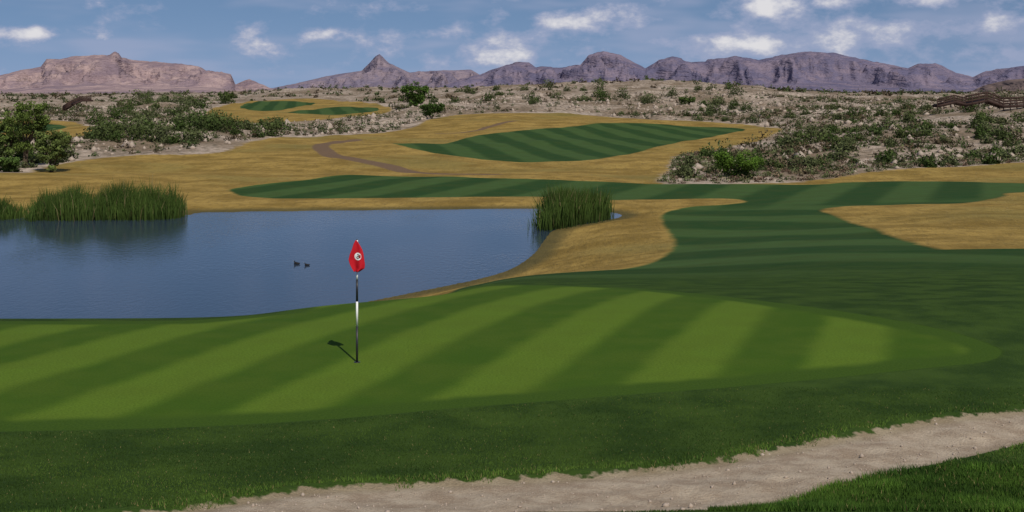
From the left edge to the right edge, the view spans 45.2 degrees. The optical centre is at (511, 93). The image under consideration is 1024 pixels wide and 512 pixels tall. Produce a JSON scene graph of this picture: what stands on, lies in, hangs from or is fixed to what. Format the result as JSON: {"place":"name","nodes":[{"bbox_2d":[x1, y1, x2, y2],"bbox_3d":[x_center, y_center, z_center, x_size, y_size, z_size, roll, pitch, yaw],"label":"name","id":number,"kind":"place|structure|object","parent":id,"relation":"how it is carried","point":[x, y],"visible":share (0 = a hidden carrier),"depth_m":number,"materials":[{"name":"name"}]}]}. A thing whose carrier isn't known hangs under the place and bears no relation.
{"place":"outdoors","nodes":[
{"label":"outdoors","id":0,"kind":"place"},
{"bbox_2d":[0,52,273,93],"bbox_3d":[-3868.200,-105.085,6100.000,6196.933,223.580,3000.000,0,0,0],"label":"mountain range","id":1,"kind":"structure","parent":0,"point":[116,72],"depth_m":5768.77,"materials":[{"name":"stone"}]},
{"bbox_2d":[0,209,621,318],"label":"pond water","id":2,"kind":"structure","parent":0,"point":[212,264],"depth_m":84.84,"materials":[{"name":"blue liquid"}]},
{"bbox_2d":[271,54,479,88],"bbox_3d":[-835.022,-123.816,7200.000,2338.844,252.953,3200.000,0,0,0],"label":"mountain range","id":3,"kind":"structure","parent":0,"point":[377,70],"depth_m":7150.32,"materials":[{"name":"grey stone"}]},
{"bbox_2d":[0,80,1023,511],"bbox_3d":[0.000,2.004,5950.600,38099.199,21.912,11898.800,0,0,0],"label":"ground","id":4,"kind":"structure","parent":0,"point":[906,280],"depth_m":24.16,"materials":[{"name":"green plant"}]},
{"bbox_2d":[0,156,19,171],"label":"creosote bush","id":5,"kind":"object","parent":4,"relation":"on","point":[10,164],"visible":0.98,"depth_m":174.95,"materials":[{"name":"green plant"}]},
{"bbox_2d":[0,119,24,157],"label":"palo verde tree","id":6,"kind":"object","parent":4,"relation":"on","point":[4,138],"visible":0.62,"depth_m":196.41,"materials":[{"name":"green plant"}]},
{"bbox_2d":[0,193,25,220],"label":"cattail reeds","id":7,"kind":"object","parent":4,"relation":"on","point":[8,211],"visible":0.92,"depth_m":112.21,"materials":[{"name":"green plant"}]},
{"bbox_2d":[0,100,50,162],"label":"palo verde tree","id":8,"kind":"object","parent":4,"relation":"on","point":[40,122],"visible":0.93,"depth_m":188.25,"materials":[{"name":"green plant"}]},
{"bbox_2d":[33,128,72,171],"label":"palo verde tree","id":9,"kind":"object","parent":4,"relation":"on","point":[55,150],"visible":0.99,"depth_m":179.93,"materials":[{"name":"green plant"}]},
{"bbox_2d":[62,96,92,111],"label":"cart bridge","id":10,"kind":"structure","parent":4,"relation":"on","point":[71,103],"depth_m":481.28,"materials":[{"name":"wood"}]},
{"bbox_2d":[19,174,187,221],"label":"cattail reeds","id":11,"kind":"object","parent":4,"relation":"on","point":[127,204],"visible":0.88,"depth_m":111.61,"materials":[{"name":"green plant"}]},
{"bbox_2d":[217,91,233,100],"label":"mesquite tree","id":12,"kind":"object","parent":4,"relation":"on","point":[231,95],"visible":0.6,"depth_m":638.12,"materials":[{"name":"green plant"}]},
{"bbox_2d":[349,239,364,362],"bbox_3d":[-2.686,3.650,21.286,0.283,2.256,0.140,0,0,0],"label":"golf flagstick","id":13,"kind":"object","parent":4,"relation":"on","point":[356,260],"visible":0.96,"depth_m":21.26,"materials":[{"name":"red fabric"}]},
{"bbox_2d":[398,81,428,106],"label":"mesquite tree","id":14,"kind":"object","parent":4,"relation":"on","point":[417,98],"visible":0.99,"depth_m":477.14,"materials":[{"name":"green plant"}]},
{"bbox_2d":[419,102,444,118],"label":"mesquite tree","id":15,"kind":"object","parent":4,"relation":"on","point":[429,109],"visible":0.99,"depth_m":378.44,"materials":[{"name":"green plant"}]},
{"bbox_2d":[0,88,1022,172],"bbox_3d":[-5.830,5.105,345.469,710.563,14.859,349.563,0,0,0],"label":"desert rocks","id":16,"kind":"object","parent":4,"relation":"on","point":[373,116],"visible":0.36,"depth_m":366.34,"materials":[{"name":"grey stone"}]},
{"bbox_2d":[0,77,1023,178],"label":"mesquite bushes","id":17,"kind":"object","parent":4,"relation":"on","point":[102,131],"visible":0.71,"depth_m":256.97,"materials":[{"name":"green plant"}]},
{"bbox_2d":[0,87,1023,175],"bbox_3d":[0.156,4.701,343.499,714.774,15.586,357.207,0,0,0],"label":"desert scrub","id":18,"kind":"object","parent":4,"relation":"on","point":[786,149],"visible":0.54,"depth_m":297.84,"materials":[{"name":"green plant"}]},
{"bbox_2d":[1,75,1023,109],"bbox_3d":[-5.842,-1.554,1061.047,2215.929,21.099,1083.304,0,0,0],"label":"distant scrub","id":19,"kind":"object","parent":4,"relation":"on","point":[783,89],"visible":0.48,"depth_m":773.42,"materials":[{"name":"green plant"}]},
{"bbox_2d":[528,183,615,231],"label":"cattail reeds","id":20,"kind":"object","parent":4,"relation":"on","point":[562,209],"visible":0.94,"depth_m":106.60,"materials":[{"name":"green plant"}]},
{"bbox_2d":[678,95,695,104],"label":"mesquite tree","id":21,"kind":"object","parent":4,"relation":"on","point":[685,100],"visible":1,"depth_m":449.62,"materials":[{"name":"green plant"}]},
{"bbox_2d":[712,149,765,177],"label":"creosote bush","id":22,"kind":"object","parent":4,"relation":"on","point":[724,161],"visible":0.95,"depth_m":161.06,"materials":[{"name":"green plant"}]},
{"bbox_2d":[657,147,1023,183],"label":"bank brush","id":23,"kind":"object","parent":4,"relation":"on","point":[969,161],"visible":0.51,"depth_m":176.55,"materials":[{"name":"green plant"}]},
{"bbox_2d":[932,95,966,109],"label":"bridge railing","id":24,"kind":"object","parent":4,"relation":"on","point":[953,100],"visible":1,"depth_m":331.68,"materials":[{"name":"wood"}]},
{"bbox_2d":[965,92,1023,110],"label":"bridge railing","id":25,"kind":"object","parent":4,"relation":"on","point":[987,100],"visible":0.96,"depth_m":340.94,"materials":[{"name":"wood"}]},
{"bbox_2d":[0,387,1023,511],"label":"grass","id":26,"kind":"structure","parent":0,"point":[958,500],"depth_m":14.43,"materials":[{"name":"green plant"}]},
{"bbox_2d":[0,0,1023,87],"label":"sky","id":27,"kind":"structure","parent":0,"point":[269,43],"materials":[{"name":"blue"}]},
{"bbox_2d":[204,416,1016,511],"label":"gravel","id":28,"kind":"structure","parent":0,"point":[861,455],"depth_m":13.72,"materials":[{"name":"beige gravel"}]},
{"bbox_2d":[432,51,1023,92],"bbox_3d":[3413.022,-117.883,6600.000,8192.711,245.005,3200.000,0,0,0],"label":"mountain range","id":29,"kind":"structure","parent":0,"point":[814,71],"depth_m":6377.60,"materials":[{"name":"grey stone"}]},
{"bbox_2d":[966,79,1023,92],"bbox_3d":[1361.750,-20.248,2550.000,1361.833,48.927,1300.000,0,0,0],"label":"rocky hill","id":30,"kind":"structure","parent":0,"point":[1013,85],"depth_m":2411.73,"materials":[{"name":"stone"}]}
]}

